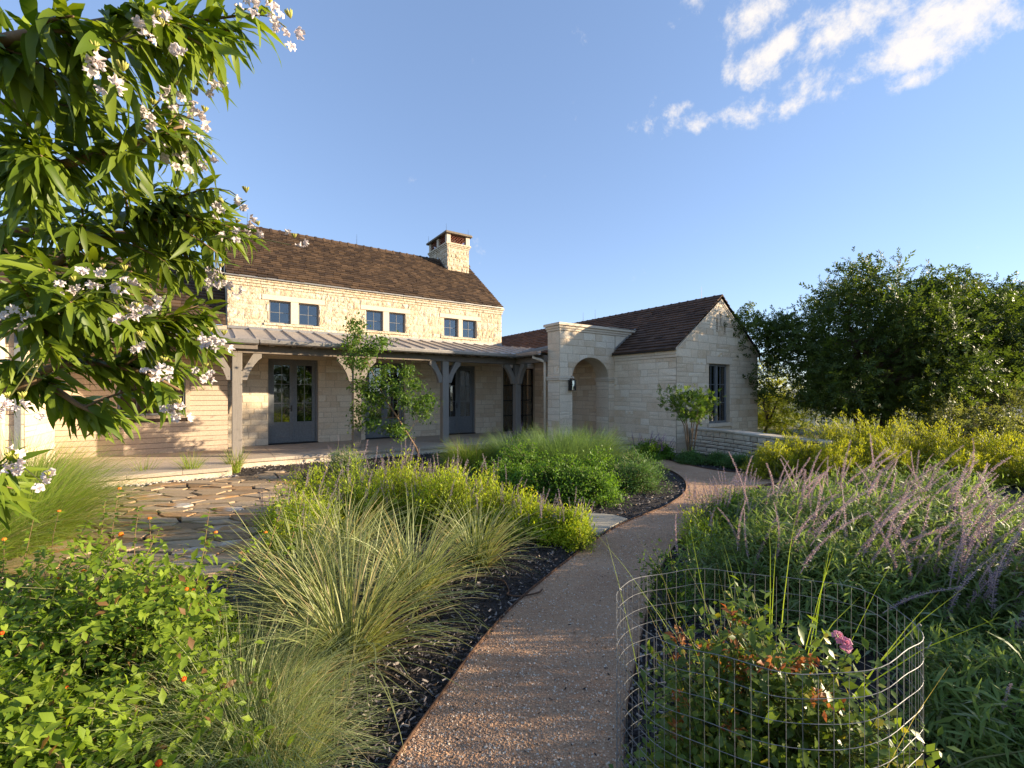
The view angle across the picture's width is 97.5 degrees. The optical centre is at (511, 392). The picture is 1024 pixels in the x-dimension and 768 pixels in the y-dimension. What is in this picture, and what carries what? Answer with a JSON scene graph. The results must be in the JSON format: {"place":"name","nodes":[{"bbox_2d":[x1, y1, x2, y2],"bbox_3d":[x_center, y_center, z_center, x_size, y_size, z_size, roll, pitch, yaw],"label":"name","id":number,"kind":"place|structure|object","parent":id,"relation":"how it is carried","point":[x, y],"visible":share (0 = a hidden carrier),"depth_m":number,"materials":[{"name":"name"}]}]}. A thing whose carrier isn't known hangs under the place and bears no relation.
{"place":"outdoors","nodes":[
{"label":"outdoors","id":0,"kind":"place"},
{"bbox_2d":[427,435,502,470],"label":"muhly grass","id":1,"kind":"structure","parent":0,"point":[468,456],"depth_m":9.64,"materials":[{"name":"plant"}]},
{"bbox_2d":[467,427,553,464],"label":"muhly grass","id":2,"kind":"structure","parent":0,"point":[500,444],"depth_m":10.04,"materials":[{"name":"plant"}]},
{"bbox_2d":[0,0,1023,389],"label":"sky","id":3,"kind":"structure","parent":0,"point":[597,158],"materials":[{"name":"blue"}]},
{"bbox_2d":[498,419,620,472],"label":"muhly grass","id":4,"kind":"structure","parent":0,"point":[546,445],"depth_m":8.94,"materials":[{"name":"plant"}]},
{"bbox_2d":[539,418,641,466],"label":"muhly grass","id":5,"kind":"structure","parent":0,"point":[612,446],"depth_m":9.69,"materials":[{"name":"plant"}]},
{"bbox_2d":[392,459,806,767],"bbox_3d":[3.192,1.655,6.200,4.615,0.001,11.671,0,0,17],"label":"gravel path","id":6,"kind":"structure","parent":0,"point":[683,469],"depth_m":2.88,"materials":[{"name":"gravel"}]},
{"bbox_2d":[398,509,670,763],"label":"mulch crumbs","id":7,"kind":"object","parent":6,"relation":"on","point":[549,698],"visible":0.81,"depth_m":2.42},
{"bbox_2d":[758,392,1023,466],"bbox_3d":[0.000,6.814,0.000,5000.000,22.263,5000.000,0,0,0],"label":"ground","id":8,"kind":"structure","parent":0,"point":[799,434],"depth_m":21.18,"materials":[{"name":"plant"}]},
{"bbox_2d":[0,221,760,486],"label":"stone house","id":9,"kind":"structure","parent":8,"relation":"on","point":[277,393],"depth_m":13.50,"materials":[{"name":"stone"}]},
{"bbox_2d":[118,377,184,415],"bbox_3d":[-8.700,0.067,10.874,1.280,0.940,0.060,0,0,-34],"label":"window","id":10,"kind":"structure","parent":9,"relation":"in","point":[183,377],"depth_m":10.90,"materials":[{"name":"grey glass"}]},
{"bbox_2d":[269,300,289,323],"bbox_3d":[-6.678,-2.303,12.895,0.550,0.640,0.060,0,0,-34],"label":"window","id":11,"kind":"structure","parent":9,"relation":"in","point":[279,302],"depth_m":12.88,"materials":[{"name":"blue glass"}]},
{"bbox_2d":[268,359,317,444],"bbox_3d":[-6.361,0.247,13.066,1.310,2.440,0.230,0,0,-34],"label":"double door","id":12,"kind":"structure","parent":9,"relation":"in","point":[291,432],"depth_m":13.07,"materials":[{"name":"wood"}]},
{"bbox_2d":[299,304,317,325],"bbox_3d":[-6.049,-2.303,13.318,0.550,0.640,0.060,0,0,-34],"label":"window","id":13,"kind":"structure","parent":9,"relation":"in","point":[316,306],"depth_m":13.34,"materials":[{"name":"blue glass"}]},
{"bbox_2d":[366,310,381,330],"bbox_3d":[-4.440,-2.303,14.400,0.540,0.640,0.060,0,0,-34],"label":"window","id":14,"kind":"structure","parent":9,"relation":"in","point":[380,321],"depth_m":14.44,"materials":[{"name":"glass"}]},
{"bbox_2d":[365,363,403,439],"bbox_3d":[-4.132,0.247,14.564,1.280,2.440,0.230,0,0,-34],"label":"double door","id":15,"kind":"structure","parent":9,"relation":"in","point":[372,435],"depth_m":14.56,"materials":[{"name":"metal"}]},
{"bbox_2d":[449,365,474,434],"bbox_3d":[-1.924,0.247,16.048,1.300,2.440,0.230,0,0,-34],"label":"double door","id":16,"kind":"structure","parent":9,"relation":"in","point":[458,424],"depth_m":16.15,"materials":[{"name":"wood"}]},
{"bbox_2d":[568,378,576,390],"bbox_3d":[1.769,-0.292,13.188,0.190,0.437,0.193,0,0,-34],"label":"wall lantern","id":17,"kind":"object","parent":9,"relation":"attached to","point":[572,384],"depth_m":13.14,"materials":[{"name":"brown metal"}]},
{"bbox_2d":[709,364,725,422],"bbox_3d":[6.200,0.017,13.687,1.090,1.780,0.075,0,0,-34],"label":"casement window","id":18,"kind":"structure","parent":9,"relation":"in","point":[717,373],"depth_m":13.79,"materials":[{"name":"grey glass"}]},
{"bbox_2d":[0,449,1023,767],"bbox_3d":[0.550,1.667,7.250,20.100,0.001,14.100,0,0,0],"label":"mulch bed","id":19,"kind":"object","parent":8,"relation":"on","point":[550,567],"depth_m":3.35,"materials":[{"name":"wood"}]},
{"bbox_2d":[0,463,122,589],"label":"love grass","id":20,"kind":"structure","parent":19,"relation":"on","point":[14,541],"depth_m":4.00,"materials":[{"name":"plant"}]},
{"bbox_2d":[0,428,123,483],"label":"love grass","id":21,"kind":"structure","parent":19,"relation":"on","point":[60,457],"depth_m":7.20,"materials":[{"name":"plant"}]},
{"bbox_2d":[0,422,159,527],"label":"love grass","id":22,"kind":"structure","parent":19,"relation":"on","point":[71,464],"depth_m":5.88,"materials":[{"name":"plant"}]},
{"bbox_2d":[0,429,188,568],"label":"love grass","id":23,"kind":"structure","parent":19,"relation":"on","point":[76,502],"depth_m":4.82,"materials":[{"name":"plant"}]},
{"bbox_2d":[0,471,301,587],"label":"flagstone patio","id":24,"kind":"structure","parent":19,"relation":"on","point":[220,495],"depth_m":5.75,"materials":[{"name":"stone"}]},
{"bbox_2d":[0,482,305,767],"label":"lantana","id":25,"kind":"object","parent":19,"relation":"on","point":[107,623],"visible":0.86,"depth_m":2.23,"materials":[{"name":"green plant"}]},
{"bbox_2d":[0,640,305,767],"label":"lantana","id":26,"kind":"object","parent":19,"relation":"on","point":[39,715],"visible":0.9,"depth_m":1.72,"materials":[{"name":"green plant"}]},
{"bbox_2d":[0,0,308,532],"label":"flowering tree","id":27,"kind":"object","parent":19,"relation":"on","point":[38,295],"visible":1,"depth_m":1.07,"materials":[{"name":"green plant"}]},
{"bbox_2d":[165,452,215,469],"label":"grass tuft","id":28,"kind":"object","parent":19,"relation":"on","point":[188,464],"visible":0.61,"depth_m":8.69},
{"bbox_2d":[218,446,250,472],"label":"grass tuft","id":29,"kind":"object","parent":19,"relation":"on","point":[236,468],"visible":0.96,"depth_m":9.34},
{"bbox_2d":[57,587,419,767],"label":"fine grass","id":30,"kind":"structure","parent":19,"relation":"on","point":[261,693],"depth_m":2.20,"materials":[{"name":"plant"}]},
{"bbox_2d":[137,644,413,767],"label":"fine grass","id":31,"kind":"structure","parent":19,"relation":"on","point":[312,750],"depth_m":2.01,"materials":[{"name":"plant"}]},
{"bbox_2d":[94,448,484,489],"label":"river stones","id":32,"kind":"object","parent":19,"relation":"on","point":[179,481],"visible":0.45,"depth_m":8.83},
{"bbox_2d":[237,454,346,536],"bbox_3d":[-2.565,1.211,5.405,1.333,0.949,0.997,0,0,-23],"label":"sage bush","id":33,"kind":"object","parent":19,"relation":"on","point":[306,488],"visible":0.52,"depth_m":5.37,"materials":[{"name":"green plant"}]},
{"bbox_2d":[175,482,410,658],"bbox_3d":[-1.578,1.189,3.365,1.758,0.945,1.728,0,0,0],"label":"red yucca","id":34,"kind":"object","parent":19,"relation":"on","point":[304,560],"visible":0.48,"depth_m":3.37,"materials":[{"name":"green plant"}]},
{"bbox_2d":[252,485,356,562],"bbox_3d":[-2.277,1.343,4.886,1.016,0.685,1.017,0,0,0],"label":"sage bush","id":35,"kind":"object","parent":19,"relation":"on","point":[280,532],"visible":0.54,"depth_m":4.81,"materials":[{"name":"green plant"}]},
{"bbox_2d":[193,498,490,763],"bbox_3d":[-1.007,1.171,2.816,1.850,0.979,1.963,0,0,0],"label":"red yucca","id":36,"kind":"object","parent":19,"relation":"on","point":[374,613],"visible":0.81,"depth_m":2.75,"materials":[{"name":"green plant"}]},
{"bbox_2d":[267,477,421,585],"bbox_3d":[-1.564,1.243,4.338,1.568,0.835,1.656,0,0,-13],"label":"red yucca","id":37,"kind":"object","parent":19,"relation":"on","point":[365,513],"visible":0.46,"depth_m":4.38,"materials":[{"name":"green plant"}]},
{"bbox_2d":[309,436,382,482],"bbox_3d":[-3.248,1.264,8.693,1.418,0.846,1.174,0,0,34],"label":"blue sage","id":38,"kind":"object","parent":19,"relation":"on","point":[330,468],"visible":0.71,"depth_m":8.62,"materials":[{"name":"plant"}]},
{"bbox_2d":[321,441,398,534],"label":"sage bush","id":39,"kind":"object","parent":19,"relation":"on","point":[356,490],"visible":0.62,"depth_m":5.54,"materials":[{"name":"green plant"}]},
{"bbox_2d":[332,312,443,460],"bbox_3d":[-3.044,-0.137,10.970,2.724,3.666,1.442,0,0,0],"label":"sapling","id":40,"kind":"object","parent":19,"relation":"on","point":[396,428],"visible":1,"depth_m":10.87,"materials":[{"name":"green plant"}]},
{"bbox_2d":[353,451,430,513],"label":"sage bush","id":41,"kind":"object","parent":19,"relation":"on","point":[376,478],"visible":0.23,"depth_m":6.17,"materials":[{"name":"green plant"}]},
{"bbox_2d":[370,435,443,536],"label":"sage bush","id":42,"kind":"object","parent":19,"relation":"on","point":[398,490],"visible":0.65,"depth_m":5.55,"materials":[{"name":"green plant"}]},
{"bbox_2d":[303,484,513,637],"bbox_3d":[-0.750,1.206,3.637,1.670,0.910,1.732,0,0,0],"label":"red yucca","id":43,"kind":"object","parent":19,"relation":"on","point":[430,557],"visible":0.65,"depth_m":3.57,"materials":[{"name":"green plant"}]},
{"bbox_2d":[401,446,489,537],"bbox_3d":[-0.763,1.171,5.558,1.184,1.044,1.087,0,0,0],"label":"sage bush","id":44,"kind":"object","parent":19,"relation":"on","point":[438,487],"visible":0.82,"depth_m":5.37,"materials":[{"name":"green plant"}]},
{"bbox_2d":[421,454,485,516],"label":"sage bush","id":45,"kind":"object","parent":19,"relation":"on","point":[446,474],"visible":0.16,"depth_m":6.15,"materials":[{"name":"green plant"}]},
{"bbox_2d":[415,490,552,589],"bbox_3d":[-0.296,1.279,4.351,1.502,0.765,1.415,0,0,0],"label":"red yucca","id":46,"kind":"object","parent":19,"relation":"on","point":[495,541],"visible":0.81,"depth_m":4.29,"materials":[{"name":"green plant"}]},
{"bbox_2d":[449,458,533,541],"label":"sage bush","id":47,"kind":"object","parent":19,"relation":"on","point":[501,501],"visible":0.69,"depth_m":5.26,"materials":[{"name":"green plant"}]},
{"bbox_2d":[466,454,526,502],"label":"green shrub","id":48,"kind":"object","parent":19,"relation":"on","point":[501,473],"visible":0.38,"depth_m":7.05,"materials":[{"name":"green plant"}]},
{"bbox_2d":[494,578,542,596],"bbox_3d":[0.001,1.637,3.751,0.468,0.014,0.234,0,0,28],"label":"drip hose","id":49,"kind":"object","parent":19,"relation":"on","point":[507,593],"visible":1,"depth_m":3.66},
{"bbox_2d":[488,436,552,476],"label":"green shrub","id":50,"kind":"object","parent":19,"relation":"on","point":[515,456],"visible":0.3,"depth_m":7.73,"materials":[{"name":"green plant"}]},
{"bbox_2d":[497,481,563,546],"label":"sage bush","id":51,"kind":"object","parent":19,"relation":"on","point":[536,519],"visible":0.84,"depth_m":5.03,"materials":[{"name":"green plant"}]},
{"bbox_2d":[388,465,686,767],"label":"path edging","id":52,"kind":"object","parent":19,"relation":"on","point":[410,736],"visible":0.42,"depth_m":3.04,"materials":[{"name":"metal"}]},
{"bbox_2d":[336,476,757,767],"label":"fallen leaves","id":53,"kind":"object","parent":19,"relation":"on","point":[396,694],"visible":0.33,"depth_m":2.54,"materials":[{"name":"brown plant"}]},
{"bbox_2d":[509,450,589,507],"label":"green shrub","id":54,"kind":"object","parent":19,"relation":"on","point":[542,478],"visible":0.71,"depth_m":6.75,"materials":[{"name":"green plant"}]},
{"bbox_2d":[543,489,602,549],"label":"sage bush","id":55,"kind":"object","parent":19,"relation":"on","point":[566,518],"visible":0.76,"depth_m":4.93,"materials":[{"name":"green plant"}]},
{"bbox_2d":[559,509,596,553],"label":"sage bush","id":56,"kind":"object","parent":19,"relation":"on","point":[581,545],"visible":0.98,"depth_m":4.70,"materials":[{"name":"green plant"}]},
{"bbox_2d":[539,443,627,493],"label":"green shrub","id":57,"kind":"object","parent":19,"relation":"on","point":[600,460],"visible":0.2,"depth_m":7.70,"materials":[{"name":"green plant"}]},
{"bbox_2d":[551,461,632,508],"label":"green shrub","id":58,"kind":"object","parent":19,"relation":"on","point":[600,490],"visible":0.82,"depth_m":6.70,"materials":[{"name":"green plant"}]},
{"bbox_2d":[584,513,627,535],"bbox_3d":[1.035,1.656,5.737,0.595,0.062,0.853,0,0,41],"label":"stepping stone","id":59,"kind":"object","parent":19,"relation":"on","point":[606,522],"visible":0.44,"depth_m":5.68,"materials":[{"name":"stone"}]},
{"bbox_2d":[596,450,675,494],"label":"green shrub","id":60,"kind":"object","parent":19,"relation":"on","point":[636,477],"visible":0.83,"depth_m":7.56,"materials":[{"name":"green plant"}]},
{"bbox_2d":[605,441,674,481],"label":"green shrub","id":61,"kind":"object","parent":19,"relation":"on","point":[630,457],"visible":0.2,"depth_m":8.58,"materials":[{"name":"green plant"}]},
{"bbox_2d":[623,432,665,460],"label":"purple sage","id":62,"kind":"object","parent":19,"relation":"on","point":[649,445],"visible":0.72,"depth_m":11.04,"materials":[{"name":"green plant"}]},
{"bbox_2d":[644,433,677,459],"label":"purple sage","id":63,"kind":"object","parent":19,"relation":"on","point":[667,452],"visible":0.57,"depth_m":11.22,"materials":[{"name":"green plant"}]},
{"bbox_2d":[632,536,707,628],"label":"leafy sprig","id":64,"kind":"object","parent":19,"relation":"on","point":[675,606],"visible":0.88,"depth_m":3.30,"materials":[{"name":"green plant"}]},
{"bbox_2d":[673,448,707,464],"bbox_3d":[4.255,1.473,10.548,0.859,0.450,0.734,0,0,0],"label":"green mound","id":65,"kind":"object","parent":19,"relation":"on","point":[690,458],"visible":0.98,"depth_m":10.43,"materials":[{"name":"green plant"}]},
{"bbox_2d":[656,383,726,450],"bbox_3d":[4.470,0.704,11.280,1.626,1.932,1.588,0,0,0],"label":"multi stem tree","id":66,"kind":"object","parent":19,"relation":"on","point":[695,412],"visible":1,"depth_m":11.20,"materials":[{"name":"green plant"}]},
{"bbox_2d":[671,478,741,559],"bbox_3d":[2.036,1.313,4.778,0.664,0.743,0.748,0,0,-39],"label":"edge sage","id":67,"kind":"object","parent":19,"relation":"on","point":[702,524],"visible":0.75,"depth_m":4.77,"materials":[{"name":"green plant"}]},
{"bbox_2d":[679,475,742,536],"bbox_3d":[2.368,1.323,5.207,0.748,0.724,0.742,0,0,34],"label":"edge sage","id":68,"kind":"object","parent":19,"relation":"on","point":[716,509],"visible":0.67,"depth_m":5.22,"materials":[{"name":"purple plant"}]},
{"bbox_2d":[704,450,727,466],"bbox_3d":[4.777,1.494,10.362,0.731,0.411,0.692,0,0,0],"label":"green mound","id":69,"kind":"object","parent":19,"relation":"on","point":[713,458],"visible":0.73,"depth_m":10.28,"materials":[{"name":"green plant"}]},
{"bbox_2d":[697,469,747,520],"bbox_3d":[2.796,1.343,5.933,0.724,0.707,0.731,0,0,0],"label":"edge sage","id":70,"kind":"object","parent":19,"relation":"on","point":[732,500],"visible":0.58,"depth_m":5.85,"materials":[{"name":"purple plant"}]},
{"bbox_2d":[624,482,821,767],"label":"path edging","id":71,"kind":"object","parent":19,"relation":"on","point":[634,668],"visible":0.27,"depth_m":2.97,"materials":[{"name":"metal"}]},
{"bbox_2d":[717,451,753,469],"bbox_3d":[5.077,1.489,9.920,0.994,0.422,0.826,0,0,0],"label":"green mound","id":72,"kind":"object","parent":19,"relation":"on","point":[738,460],"visible":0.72,"depth_m":9.81,"materials":[{"name":"green plant"}]},
{"bbox_2d":[713,465,760,508],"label":"edge sage","id":73,"kind":"object","parent":19,"relation":"on","point":[746,489],"visible":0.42,"depth_m":6.45,"materials":[{"name":"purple plant"}]},
{"bbox_2d":[689,427,835,460],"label":"garden wall","id":74,"kind":"structure","parent":19,"relation":"on","point":[710,440],"depth_m":11.31,"materials":[{"name":"stone"}]},
{"bbox_2d":[739,438,806,481],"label":"yellow shrub","id":75,"kind":"object","parent":19,"relation":"on","point":[775,466],"visible":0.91,"depth_m":8.65,"materials":[{"name":"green plant"}]},
{"bbox_2d":[616,568,931,767],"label":"wire cage","id":76,"kind":"object","parent":19,"relation":"on","point":[833,698],"visible":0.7,"depth_m":1.44,"materials":[{"name":"metal"}]},
{"bbox_2d":[608,545,945,767],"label":"weed grass","id":77,"kind":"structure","parent":19,"relation":"on","point":[708,687],"depth_m":1.57,"materials":[{"name":"plant"}]},
{"bbox_2d":[609,575,963,767],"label":"rose bush","id":78,"kind":"object","parent":19,"relation":"on","point":[786,709],"visible":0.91,"depth_m":1.47,"materials":[{"name":"green plant"}]},
{"bbox_2d":[763,432,825,478],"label":"yellow shrub","id":79,"kind":"object","parent":19,"relation":"on","point":[802,451],"visible":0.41,"depth_m":8.96,"materials":[{"name":"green plant"}]},
{"bbox_2d":[595,509,998,755],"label":"weed grass","id":80,"kind":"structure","parent":19,"relation":"on","point":[881,660],"depth_m":2.04,"materials":[{"name":"plant"}]},
{"bbox_2d":[718,456,880,542],"bbox_3d":[3.024,1.243,4.866,1.496,1.026,1.504,0,0,-41],"label":"bush sage","id":81,"kind":"object","parent":19,"relation":"on","point":[765,493],"visible":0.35,"depth_m":4.88,"materials":[{"name":"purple plant"}]},
{"bbox_2d":[656,469,964,673],"bbox_3d":[2.301,1.210,3.679,1.849,1.131,2.109,0,0,-33],"label":"bush sage","id":82,"kind":"object","parent":19,"relation":"on","point":[806,562],"visible":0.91,"depth_m":3.25,"materials":[{"name":"green plant"}]},
{"bbox_2d":[754,456,901,504],"bbox_3d":[3.941,1.235,5.706,1.771,1.032,1.467,0,0,0],"label":"bush sage","id":83,"kind":"object","parent":19,"relation":"on","point":[828,482],"visible":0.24,"depth_m":5.45,"materials":[{"name":"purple plant"}]},
{"bbox_2d":[792,419,863,466],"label":"yellow shrub","id":84,"kind":"object","parent":19,"relation":"on","point":[832,435],"visible":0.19,"depth_m":9.23,"materials":[{"name":"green plant"}]},
{"bbox_2d":[796,433,870,482],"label":"yellow shrub","id":85,"kind":"object","parent":19,"relation":"on","point":[830,455],"visible":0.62,"depth_m":8.33,"materials":[{"name":"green plant"}]},
{"bbox_2d":[826,409,889,467],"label":"yellow shrub","id":86,"kind":"object","parent":19,"relation":"on","point":[852,431],"visible":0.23,"depth_m":9.36,"materials":[{"name":"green plant"}]},
{"bbox_2d":[710,449,1023,577],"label":"bush sage","id":87,"kind":"object","parent":19,"relation":"on","point":[866,520],"visible":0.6,"depth_m":3.98,"materials":[{"name":"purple plant"}]},
{"bbox_2d":[797,435,974,498],"bbox_3d":[4.731,1.172,6.104,2.280,1.166,2.054,0,0,0],"label":"bush sage","id":88,"kind":"object","parent":19,"relation":"on","point":[846,479],"visible":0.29,"depth_m":5.95,"materials":[{"name":"green plant"}]},
{"bbox_2d":[844,424,932,482],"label":"yellow shrub","id":89,"kind":"object","parent":19,"relation":"on","point":[878,448],"visible":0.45,"depth_m":8.46,"materials":[{"name":"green plant"}]},
{"bbox_2d":[874,409,934,471],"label":"yellow shrub","id":90,"kind":"object","parent":19,"relation":"on","point":[904,438],"visible":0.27,"depth_m":9.12,"materials":[{"name":"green plant"}]},
{"bbox_2d":[818,441,1023,548],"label":"bush sage","id":91,"kind":"object","parent":19,"relation":"on","point":[944,504],"visible":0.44,"depth_m":4.42,"materials":[{"name":"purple plant"}]},
{"bbox_2d":[820,471,1023,665],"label":"bush sage","id":92,"kind":"object","parent":19,"relation":"on","point":[961,570],"visible":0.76,"depth_m":2.98,"materials":[{"name":"green plant"}]},
{"bbox_2d":[844,439,1023,527],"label":"bush sage","id":93,"kind":"object","parent":19,"relation":"on","point":[965,486],"visible":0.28,"depth_m":5.55,"materials":[{"name":"green plant"}]},
{"bbox_2d":[859,609,1023,767],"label":"bush sage","id":94,"kind":"object","parent":19,"relation":"on","point":[973,710],"visible":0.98,"depth_m":2.02,"materials":[{"name":"green plant"}]},
{"bbox_2d":[907,418,985,470],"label":"yellow shrub","id":95,"kind":"object","parent":19,"relation":"on","point":[935,440],"visible":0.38,"depth_m":8.85,"materials":[{"name":"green plant"}]},
{"bbox_2d":[916,443,1017,488],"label":"yellow shrub","id":96,"kind":"object","parent":19,"relation":"on","point":[959,459],"visible":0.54,"depth_m":8.05,"materials":[{"name":"green plant"}]},
{"bbox_2d":[913,499,1023,580],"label":"bush sage","id":97,"kind":"object","parent":19,"relation":"on","point":[997,525],"visible":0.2,"depth_m":3.59,"materials":[{"name":"green plant"}]},
{"bbox_2d":[951,424,1023,485],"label":"yellow shrub","id":98,"kind":"object","parent":19,"relation":"on","point":[991,448],"visible":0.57,"depth_m":8.32,"materials":[{"name":"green plant"}]},
{"bbox_2d":[964,528,1023,652],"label":"bush sage","id":99,"kind":"object","parent":19,"relation":"on","point":[1017,573],"visible":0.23,"depth_m":2.88,"materials":[{"name":"green plant"}]},
{"bbox_2d":[991,444,1023,488],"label":"yellow shrub","id":100,"kind":"object","parent":19,"relation":"on","point":[1017,474],"visible":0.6,"depth_m":8.03,"materials":[{"name":"green plant"}]},
{"bbox_2d":[758,391,809,426],"bbox_3d":[13.742,0.898,24.603,4.887,2.896,3.639,0,0,-23],"label":"brush tree","id":101,"kind":"object","parent":8,"relation":"on","point":[778,411],"visible":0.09,"depth_m":23.84,"materials":[{"name":"green plant"}]},
{"bbox_2d":[758,355,834,434],"bbox_3d":[10.702,0.179,18.648,4.230,3.775,3.958,0,0,-23],"label":"young tree","id":102,"kind":"object","parent":8,"relation":"on","point":[768,418],"visible":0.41,"depth_m":18.15,"materials":[{"name":"green plant"}]},
{"bbox_2d":[723,246,1023,442],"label":"oak tree","id":103,"kind":"object","parent":8,"relation":"on","point":[924,343],"visible":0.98,"depth_m":12.55,"materials":[{"name":"green plant"}]},
{"bbox_2d":[774,407,1014,429],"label":"woods","id":104,"kind":"object","parent":8,"relation":"on","point":[877,421],"visible":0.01,"depth_m":38.50,"materials":[{"name":"green plant"}]},
{"bbox_2d":[873,394,989,430],"bbox_3d":[18.054,0.131,19.608,6.031,3.872,3.767,0,0,0],"label":"young tree","id":105,"kind":"object","parent":8,"relation":"on","point":[909,424],"visible":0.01,"depth_m":19.60,"materials":[{"name":"green plant"}]},
{"bbox_2d":[871,271,1023,425],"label":"oak tree","id":106,"kind":"object","parent":8,"relation":"on","point":[1018,288],"visible":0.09,"depth_m":13.63,"materials":[{"name":"green plant"}]},
{"bbox_2d":[903,391,1023,460],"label":"brush tree","id":107,"kind":"object","parent":8,"relation":"on","point":[1005,425],"visible":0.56,"depth_m":11.43,"materials":[{"name":"green plant"}]},
{"bbox_2d":[932,378,1023,453],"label":"brush tree","id":108,"kind":"object","parent":8,"relation":"on","point":[1014,395],"visible":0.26,"depth_m":12.25,"materials":[{"name":"green plant"}]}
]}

